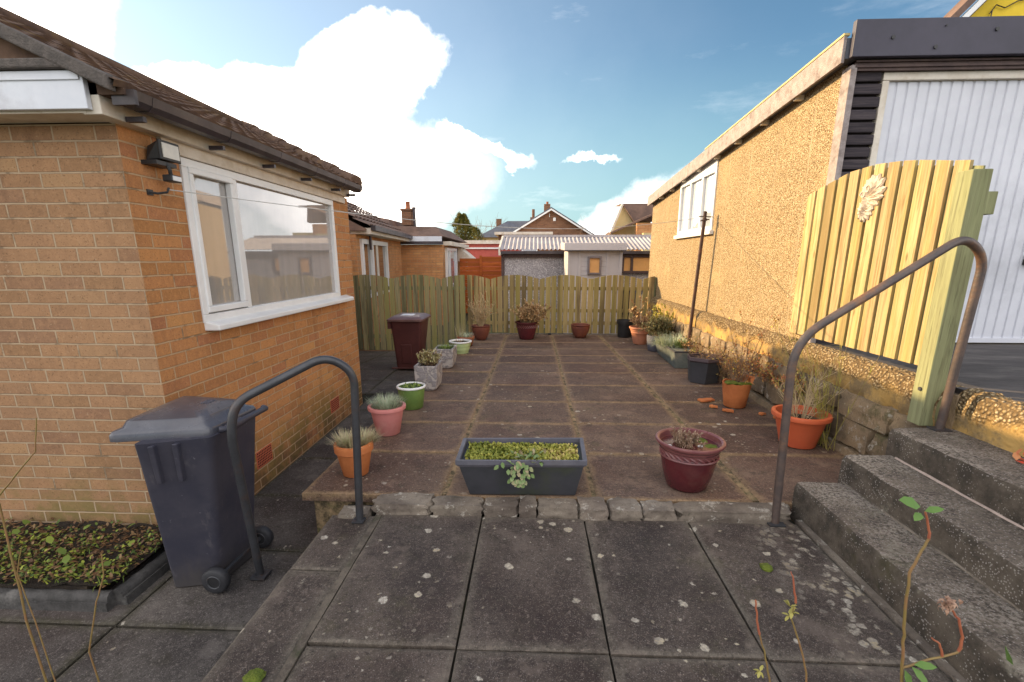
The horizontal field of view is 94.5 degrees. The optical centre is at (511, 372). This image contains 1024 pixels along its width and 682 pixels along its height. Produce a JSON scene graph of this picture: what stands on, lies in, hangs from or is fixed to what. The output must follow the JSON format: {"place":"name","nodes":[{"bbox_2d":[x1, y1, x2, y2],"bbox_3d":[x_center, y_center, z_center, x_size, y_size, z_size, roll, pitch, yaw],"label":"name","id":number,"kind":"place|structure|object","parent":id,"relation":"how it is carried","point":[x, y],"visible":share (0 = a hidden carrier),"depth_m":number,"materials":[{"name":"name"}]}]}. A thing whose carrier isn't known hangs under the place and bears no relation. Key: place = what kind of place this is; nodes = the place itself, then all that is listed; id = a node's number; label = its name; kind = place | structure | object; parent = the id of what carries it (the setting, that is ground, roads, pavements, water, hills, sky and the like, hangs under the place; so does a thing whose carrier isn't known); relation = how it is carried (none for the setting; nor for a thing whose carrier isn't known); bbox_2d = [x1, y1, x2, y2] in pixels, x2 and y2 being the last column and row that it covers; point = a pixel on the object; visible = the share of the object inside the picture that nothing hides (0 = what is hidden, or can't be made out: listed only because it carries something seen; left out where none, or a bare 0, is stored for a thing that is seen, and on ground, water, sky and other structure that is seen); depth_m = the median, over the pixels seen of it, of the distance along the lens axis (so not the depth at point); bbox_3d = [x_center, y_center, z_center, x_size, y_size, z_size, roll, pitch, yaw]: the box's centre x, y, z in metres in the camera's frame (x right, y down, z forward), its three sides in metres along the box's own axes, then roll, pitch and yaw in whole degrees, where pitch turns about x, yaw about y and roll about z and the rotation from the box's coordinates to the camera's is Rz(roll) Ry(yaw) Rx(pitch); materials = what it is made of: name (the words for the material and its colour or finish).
{"place":"outdoors","nodes":[
{"label":"outdoors","id":0,"kind":"place"},
{"bbox_2d":[0,351,433,681],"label":"path","id":1,"kind":"structure","parent":0,"point":[166,630],"depth_m":2.35,"materials":[{"name":"grey concrete"}]},
{"bbox_2d":[0,418,104,681],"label":"bare shrub","id":2,"kind":"object","parent":1,"relation":"on","point":[17,577],"visible":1,"depth_m":1.58,"materials":[{"name":"brown plant"}]},
{"bbox_2d":[0,520,163,589],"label":"garden bed","id":3,"kind":"object","parent":1,"relation":"on","point":[7,584],"visible":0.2,"depth_m":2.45,"materials":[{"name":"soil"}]},
{"bbox_2d":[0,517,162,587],"bbox_3d":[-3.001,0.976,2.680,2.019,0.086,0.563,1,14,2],"label":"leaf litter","id":4,"kind":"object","parent":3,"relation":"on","point":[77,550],"visible":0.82,"depth_m":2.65,"materials":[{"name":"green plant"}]},
{"bbox_2d":[0,517,163,589],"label":"bed weeds","id":5,"kind":"object","parent":3,"relation":"on","point":[61,551],"visible":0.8,"depth_m":2.58,"materials":[{"name":"green plant"}]},
{"bbox_2d":[0,551,169,611],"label":"bed edging","id":6,"kind":"object","parent":1,"relation":"on","point":[128,591],"visible":0.84,"depth_m":2.40,"materials":[{"name":"concrete"}]},
{"bbox_2d":[109,396,273,593],"bbox_3d":[-1.617,0.649,2.535,0.529,1.015,0.611,1,14,2],"label":"wheelie bin","id":7,"kind":"object","parent":1,"relation":"on","point":[182,450],"visible":0.86,"depth_m":2.38,"materials":[{"name":"grey plastic"}]},
{"bbox_2d":[227,355,366,580],"bbox_3d":[-1.137,0.521,2.551,0.622,1.262,0.311,-8,16,-29],"label":"handrail","id":8,"kind":"object","parent":1,"relation":"on","point":[261,572],"visible":1,"depth_m":2.42,"materials":[{"name":"grey metal"}]},
{"bbox_2d":[387,313,430,368],"bbox_3d":[-1.634,-0.506,7.619,0.565,0.884,0.670,1,14,2],"label":"wheelie bin","id":9,"kind":"object","parent":1,"relation":"on","point":[409,332],"visible":0.84,"depth_m":7.39,"materials":[{"name":"brown plastic"}]},
{"bbox_2d":[113,395,372,628],"bbox_3d":[-2.862,0.820,4.602,3.900,0.230,11.300,1,14,2],"label":"path bedding","id":10,"kind":"object","parent":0,"point":[366,397],"depth_m":6.18,"materials":[{"name":"grey concrete"}]},
{"bbox_2d":[0,7,362,525],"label":"brick bungalow","id":11,"kind":"object","parent":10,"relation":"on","point":[124,296],"visible":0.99,"depth_m":2.80,"materials":[{"name":"orange brick"}]},
{"bbox_2d":[146,187,169,195],"bbox_3d":[-1.950,-1.003,2.611,0.109,0.047,0.036,-9,16,-33],"label":"wall hook","id":12,"kind":"object","parent":11,"relation":"attached to","point":[150,192],"depth_m":2.60,"materials":[{"name":"black plastic"}]},
{"bbox_2d":[141,138,181,182],"bbox_3d":[-1.924,-1.165,2.611,0.119,0.209,0.172,1,14,2],"label":"security floodlight","id":13,"kind":"object","parent":11,"relation":"attached to","point":[162,154],"visible":1,"depth_m":2.58,"materials":[{"name":"black plastic"}]},
{"bbox_2d":[179,157,353,330],"bbox_3d":[-1.903,-1.052,4.070,0.138,1.042,2.372,1,14,2],"label":"window","id":14,"kind":"structure","parent":11,"relation":"in","point":[254,262],"depth_m":3.60,"materials":[{"name":"white plastic"}]},
{"bbox_2d":[353,275,465,350],"bbox_3d":[-2.185,-1.206,9.807,2.560,1.630,0.100,1,14,2],"label":"picket fence","id":15,"kind":"object","parent":10,"relation":"on","point":[384,289],"visible":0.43,"depth_m":9.74,"materials":[{"name":"brown wood"}]},
{"bbox_2d":[375,313,562,350],"bbox_3d":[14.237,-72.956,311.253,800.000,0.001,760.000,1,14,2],"label":"ground","id":16,"kind":"structure","parent":0,"point":[467,331],"depth_m":13.61,"materials":[{"name":"concrete"}]},
{"bbox_2d":[347,201,474,349],"bbox_3d":[-4.211,-3.187,13.866,5.320,3.700,9.550,1,14,2],"label":"brick bungalow","id":17,"kind":"object","parent":16,"relation":"on","point":[377,247],"visible":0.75,"depth_m":13.97,"materials":[{"name":"orange brick"}]},
{"bbox_2d":[359,239,389,297],"bbox_3d":[-3.247,-2.511,11.336,0.070,1.270,2.464,0,14,-2],"label":"window","id":18,"kind":"structure","parent":17,"relation":"in","point":[375,261],"depth_m":11.24,"materials":[{"name":"white plastic"}]},
{"bbox_2d":[445,247,457,285],"bbox_3d":[-1.989,-3.488,15.648,0.080,1.250,1.950,1,14,2],"label":"window","id":19,"kind":"structure","parent":17,"relation":"in","point":[451,263],"depth_m":15.50,"materials":[{"name":"white plastic"}]},
{"bbox_2d":[450,212,485,239],"bbox_3d":[-2.220,-6.050,24.338,2.576,4.361,2.349,1,14,2],"label":"conifer tree","id":20,"kind":"object","parent":16,"relation":"on","point":[465,232],"visible":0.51,"depth_m":23.65,"materials":[{"name":"green plant"}]},
{"bbox_2d":[448,214,506,239],"bbox_3d":[-2.877,-10.717,40.393,5.329,5.926,2.620,-4,14,-16],"label":"bare tree","id":21,"kind":"object","parent":16,"relation":"on","point":[479,223],"visible":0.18,"depth_m":39.91,"materials":[{"name":"brown plant"}]},
{"bbox_2d":[460,255,500,312],"bbox_3d":[-0.693,-3.077,16.779,2.300,2.120,0.090,1,14,2],"label":"panel fence","id":22,"kind":"object","parent":16,"relation":"on","point":[488,272],"visible":0.19,"depth_m":16.67,"materials":[{"name":"orange wood"}]},
{"bbox_2d":[477,219,526,239],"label":"brown roofed house","id":23,"kind":"structure","parent":16,"relation":"on","point":[489,235],"depth_m":33.25,"materials":[{"name":"tile"}]},
{"bbox_2d":[494,202,594,250],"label":"gable house","id":24,"kind":"structure","parent":16,"relation":"on","point":[549,217],"depth_m":28.57,"materials":[{"name":"brick"}]},
{"bbox_2d":[348,504,794,681],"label":"landing base","id":25,"kind":"object","parent":16,"relation":"on","point":[374,514],"visible":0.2,"depth_m":2.19,"materials":[{"name":"grey concrete"}]},
{"bbox_2d":[338,492,792,523],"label":"stone kerb","id":26,"kind":"structure","parent":25,"relation":"on","point":[598,508],"depth_m":2.73,"materials":[{"name":"grey stone"}]},
{"bbox_2d":[201,514,951,681],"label":"landing","id":27,"kind":"object","parent":25,"relation":"on","point":[677,599],"visible":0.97,"depth_m":2.01,"materials":[{"name":"grey concrete"}]},
{"bbox_2d":[242,668,266,681],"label":"moss tuft","id":28,"kind":"object","parent":27,"relation":"on","point":[256,675],"visible":1,"depth_m":1.67,"materials":[{"name":"green plant"}]},
{"bbox_2d":[274,515,381,681],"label":"landing joint","id":29,"kind":"object","parent":27,"relation":"on","point":[292,660],"visible":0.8,"depth_m":2.02,"materials":[{"name":"grey concrete"}]},
{"bbox_2d":[759,563,772,571],"bbox_3d":[1.226,0.937,2.279,0.056,0.027,0.060,1,14,2],"label":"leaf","id":30,"kind":"object","parent":27,"relation":"on","point":[766,567],"visible":1,"depth_m":2.27,"materials":[{"name":"green plant"}]},
{"bbox_2d":[753,496,1012,681],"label":"rose bush","id":31,"kind":"object","parent":27,"relation":"on","point":[948,604],"visible":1,"depth_m":1.13,"materials":[{"name":"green plant"}]},
{"bbox_2d":[790,428,1023,681],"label":"concrete steps","id":32,"kind":"structure","parent":25,"relation":"on","point":[861,529],"depth_m":2.12,"materials":[{"name":"concrete"}]},
{"bbox_2d":[767,236,987,526],"bbox_3d":[1.967,0.072,2.558,1.090,1.563,0.104,-2,14,-10],"label":"handrail","id":33,"kind":"object","parent":32,"relation":"on","point":[974,246],"visible":1,"depth_m":2.49,"materials":[{"name":"grey metal"}]},
{"bbox_2d":[952,388,1023,456],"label":"driveway wall","id":34,"kind":"structure","parent":32,"relation":"on","point":[980,415],"depth_m":2.52,"materials":[{"name":"stone"}]},
{"bbox_2d":[1012,449,1023,463],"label":"red leaves","id":35,"kind":"object","parent":32,"relation":"on","point":[1016,455],"visible":1,"depth_m":2.30,"materials":[{"name":"plant"}]},
{"bbox_2d":[498,235,650,327],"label":"corrugated garage","id":36,"kind":"structure","parent":16,"relation":"on","point":[539,265],"depth_m":13.67,"materials":[{"name":"white plastic"}]},
{"bbox_2d":[622,255,649,272],"bbox_3d":[3.578,-3.101,13.463,0.920,0.520,0.080,1,14,2],"label":"window","id":37,"kind":"structure","parent":36,"relation":"in","point":[629,265],"depth_m":13.47,"materials":[{"name":"orange glass"}]},
{"bbox_2d":[563,217,599,250],"bbox_3d":[2.543,-4.442,19.044,2.146,3.727,2.531,1,14,2],"label":"bare tree","id":38,"kind":"object","parent":16,"relation":"on","point":[586,230],"visible":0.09,"depth_m":18.62,"materials":[{"name":"brown plant"}]},
{"bbox_2d":[605,203,652,250],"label":"cream house","id":39,"kind":"structure","parent":16,"relation":"on","point":[629,215],"depth_m":22.78,"materials":[{"name":"paint"}]},
{"bbox_2d":[0,0,977,244],"label":"sky","id":40,"kind":"structure","parent":0,"point":[487,109],"materials":[{"name":"blue"}]},
{"bbox_2d":[461,240,520,296],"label":"red garage","id":41,"kind":"structure","parent":0,"point":[483,248],"depth_m":19.40,"materials":[{"name":"red paint"}]},
{"bbox_2d":[314,335,817,532],"bbox_3d":[0.788,0.191,6.466,3.740,0.580,7.260,1,14,2],"label":"patio bedding","id":42,"kind":"object","parent":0,"point":[325,511],"visible":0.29,"depth_m":3.28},
{"bbox_2d":[467,275,655,335],"bbox_3d":[0.973,-1.334,9.611,3.795,1.290,0.180,1,14,2],"label":"picket fence","id":43,"kind":"object","parent":42,"relation":"on","point":[515,288],"visible":0.83,"depth_m":9.58,"materials":[{"name":"wood"}]},
{"bbox_2d":[302,334,843,511],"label":"patio","id":44,"kind":"structure","parent":0,"point":[525,396],"depth_m":4.18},
{"bbox_2d":[323,427,384,477],"bbox_3d":[-1.041,0.520,3.138,0.412,0.322,0.351,1,14,2],"label":"plant pot","id":45,"kind":"object","parent":44,"relation":"on","point":[343,448],"visible":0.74,"depth_m":3.09,"materials":[{"name":"ceramic"}]},
{"bbox_2d":[365,392,407,436],"bbox_3d":[-1.033,0.332,3.927,0.375,0.342,0.389,1,14,2],"label":"plant pot","id":46,"kind":"object","parent":44,"relation":"on","point":[387,413],"visible":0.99,"depth_m":3.85,"materials":[{"name":"pink plastic"}]},
{"bbox_2d":[396,382,425,409],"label":"plant pot","id":47,"kind":"object","parent":44,"relation":"on","point":[413,392],"visible":0.99,"depth_m":4.56,"materials":[{"name":"green plastic"}]},
{"bbox_2d":[414,348,441,390],"bbox_3d":[-0.937,-0.064,5.393,0.313,0.464,0.370,1,14,2],"label":"planter","id":48,"kind":"object","parent":44,"relation":"on","point":[428,369],"visible":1,"depth_m":5.26,"materials":[{"name":"stone"}]},
{"bbox_2d":[433,342,456,367],"bbox_3d":[-0.911,-0.254,6.551,0.383,0.328,0.366,1,14,2],"label":"planter","id":49,"kind":"object","parent":44,"relation":"on","point":[448,357],"visible":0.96,"depth_m":6.42,"materials":[{"name":"stone"}]},
{"bbox_2d":[449,339,471,353],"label":"plant pot","id":50,"kind":"object","parent":44,"relation":"on","point":[463,346],"visible":0.88,"depth_m":7.51,"materials":[{"name":"green ceramic"}]},
{"bbox_2d":[454,324,474,345],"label":"plant pot","id":51,"kind":"object","parent":44,"relation":"on","point":[466,336],"visible":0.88,"depth_m":8.24,"materials":[{"name":"ceramic"}]},
{"bbox_2d":[466,288,496,339],"bbox_3d":[-0.623,-1.108,8.924,0.580,0.955,0.651,-10,17,-35],"label":"plant pot","id":52,"kind":"object","parent":44,"relation":"on","point":[480,329],"visible":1,"depth_m":8.85,"materials":[{"name":"brown ceramic"}]},
{"bbox_2d":[455,438,586,494],"bbox_3d":[0.065,0.580,2.947,0.788,0.292,0.431,1,14,2],"label":"planter","id":53,"kind":"object","parent":44,"relation":"on","point":[527,466],"visible":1,"depth_m":2.84,"materials":[{"name":"grey plastic"}]},
{"bbox_2d":[510,298,550,339],"bbox_3d":[0.352,-1.040,9.036,0.794,0.776,0.733,1,14,2],"label":"plant pot","id":54,"kind":"object","parent":44,"relation":"on","point":[527,322],"visible":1,"depth_m":8.91,"materials":[{"name":"red ceramic"}]},
{"bbox_2d":[571,323,589,337],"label":"plant pot","id":55,"kind":"object","parent":44,"relation":"on","point":[580,330],"visible":1,"depth_m":9.13,"materials":[{"name":"brown ceramic"}]},
{"bbox_2d":[617,319,632,337],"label":"plant pot","id":56,"kind":"object","parent":44,"relation":"on","point":[623,329],"visible":0.88,"depth_m":9.24,"materials":[{"name":"black plastic"}]},
{"bbox_2d":[629,296,652,344],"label":"plant pot","id":57,"kind":"object","parent":44,"relation":"on","point":[639,337],"visible":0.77,"depth_m":8.40,"materials":[{"name":"ceramic"}]},
{"bbox_2d":[638,314,677,351],"bbox_3d":[2.363,-0.684,7.779,0.662,0.636,0.504,11,17,38],"label":"plant pot","id":58,"kind":"object","parent":44,"relation":"on","point":[660,324],"visible":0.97,"depth_m":7.66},
{"bbox_2d":[646,303,674,336],"bbox_3d":[2.671,-0.893,8.429,0.668,0.790,1.244,1,14,2],"label":"golden shrub","id":59,"kind":"object","parent":44,"relation":"on","point":[660,313],"visible":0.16,"depth_m":8.04,"materials":[{"name":"yellow plant"}]},
{"bbox_2d":[647,331,697,367],"bbox_3d":[2.359,-0.417,6.994,0.786,0.445,1.169,1,14,2],"label":"planter","id":60,"kind":"object","parent":44,"relation":"on","point":[672,352],"visible":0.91,"depth_m":6.80,"materials":[{"name":"stone"}]},
{"bbox_2d":[655,424,726,492],"bbox_3d":[1.109,0.517,2.972,0.418,0.402,0.418,1,14,2],"label":"plant pot","id":61,"kind":"object","parent":44,"relation":"on","point":[690,457],"visible":1,"depth_m":2.88,"materials":[{"name":"red ceramic"}]},
{"bbox_2d":[687,211,712,344],"bbox_3d":[2.572,-1.163,6.673,0.176,2.119,0.258,-6,15,-23],"label":"clothes pole","id":62,"kind":"object","parent":44,"relation":"on","point":[704,219],"visible":0.9,"depth_m":6.60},
{"bbox_2d":[170,189,702,228],"bbox_3d":[0.344,-1.510,4.508,5.957,0.282,0.005,-11,18,-39],"label":"washing line","id":63,"kind":"object","parent":62,"relation":"attached to","point":[406,219],"visible":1,"depth_m":3.53,"materials":[{"name":"grey plastic"}]},
{"bbox_2d":[687,345,723,383],"bbox_3d":[2.314,-0.123,5.685,0.406,0.461,0.422,1,14,2],"label":"planter","id":64,"kind":"object","parent":44,"relation":"on","point":[703,370],"visible":0.9,"depth_m":5.59,"materials":[{"name":"plastic"}]},
{"bbox_2d":[697,398,714,401],"bbox_3d":[2.011,0.277,4.896,0.160,0.024,0.087,-4,14,-14],"label":"pot shard","id":65,"kind":"object","parent":44,"relation":"on","point":[705,399],"visible":1,"depth_m":4.88,"materials":[{"name":"ceramic"}]},
{"bbox_2d":[679,331,734,383],"bbox_3d":[2.516,-0.225,5.967,0.697,0.566,1.510,1,14,2],"label":"straggly shrub","id":66,"kind":"object","parent":44,"relation":"on","point":[722,376],"visible":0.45,"depth_m":5.76,"materials":[{"name":"brown plant"}]},
{"bbox_2d":[722,408,733,412],"bbox_3d":[2.075,0.360,4.543,0.100,0.024,0.054,8,16,30],"label":"pot shard","id":67,"kind":"object","parent":44,"relation":"on","point":[728,410],"visible":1,"depth_m":4.53,"materials":[{"name":"ceramic"}]},
{"bbox_2d":[707,308,783,408],"bbox_3d":[2.194,-0.150,4.610,0.629,0.987,0.587,-2,14,-8],"label":"plant pot","id":68,"kind":"object","parent":44,"relation":"on","point":[736,390],"visible":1,"depth_m":4.61,"materials":[{"name":"ceramic"}]},
{"bbox_2d":[646,297,963,455],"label":"retaining wall","id":69,"kind":"structure","parent":44,"relation":"on","point":[878,412],"depth_m":3.64,"materials":[{"name":"stone"}]},
{"bbox_2d":[734,343,814,397],"bbox_3d":[2.535,-0.064,4.557,0.489,0.355,1.209,1,14,5],"label":"wall creeper","id":70,"kind":"object","parent":69,"relation":"attached to","point":[766,377],"depth_m":4.53,"materials":[{"name":"brown plant"}]},
{"bbox_2d":[907,169,997,425],"bbox_3d":[2.471,-0.384,2.662,0.162,1.410,0.100,1,14,2],"label":"gate post","id":71,"kind":"object","parent":69,"relation":"on","point":[974,199],"visible":0.95,"depth_m":2.62,"materials":[{"name":"yellow wood"}]},
{"bbox_2d":[790,160,985,364],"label":"timber gate","id":72,"kind":"structure","parent":71,"relation":"attached to","point":[846,256],"depth_m":3.31,"materials":[{"name":"yellow wood"}]},
{"bbox_2d":[857,173,885,221],"bbox_3d":[2.545,-1.244,3.369,0.032,0.320,0.264,1,14,2],"label":"leaf plaque","id":73,"kind":"object","parent":72,"relation":"attached to","point":[872,191],"visible":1,"depth_m":3.36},
{"bbox_2d":[771,362,845,448],"bbox_3d":[2.260,0.238,3.611,0.485,0.668,0.440,10,17,37],"label":"plant pot","id":74,"kind":"object","parent":44,"relation":"on","point":[806,428],"visible":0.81,"depth_m":3.57,"materials":[{"name":"orange ceramic"}]},
{"bbox_2d":[759,320,884,450],"bbox_3d":[2.259,0.090,3.639,0.447,0.984,1.221,2,14,9],"label":"broom plant","id":75,"kind":"object","parent":44,"relation":"on","point":[823,438],"visible":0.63,"depth_m":3.56,"materials":[{"name":"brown plant"}]},
{"bbox_2d":[561,243,626,333],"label":"garden shed","id":76,"kind":"structure","parent":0,"point":[588,261],"depth_m":11.60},
{"bbox_2d":[587,256,601,274],"bbox_3d":[2.021,-2.636,11.587,0.330,0.435,0.080,1,14,2],"label":"window","id":77,"kind":"structure","parent":76,"relation":"in","point":[594,262],"depth_m":11.58,"materials":[{"name":"orange wood"}]},
{"bbox_2d":[622,290,1023,403],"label":"driveway","id":78,"kind":"structure","parent":0,"point":[994,367],"depth_m":3.33,"materials":[{"name":"concrete"}]},
{"bbox_2d":[647,16,1023,342],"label":"pebbledash garage","id":79,"kind":"structure","parent":78,"relation":"on","point":[869,92],"depth_m":4.03,"materials":[{"name":"yellow stone"}]},
{"bbox_2d":[674,159,718,238],"bbox_3d":[2.795,-2.596,7.185,0.115,1.020,1.700,1,14,2],"label":"window","id":80,"kind":"structure","parent":79,"relation":"in","point":[698,193],"depth_m":7.13,"materials":[{"name":"white plastic"}]},
{"bbox_2d":[876,80,1023,342],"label":"garage door","id":81,"kind":"structure","parent":79,"relation":"in","point":[982,122],"depth_m":3.83,"materials":[{"name":"white metal"}]},
{"bbox_2d":[944,0,1023,16],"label":"yellow house","id":82,"kind":"structure","parent":0,"point":[980,8],"depth_m":6.83,"materials":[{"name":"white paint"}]}
]}

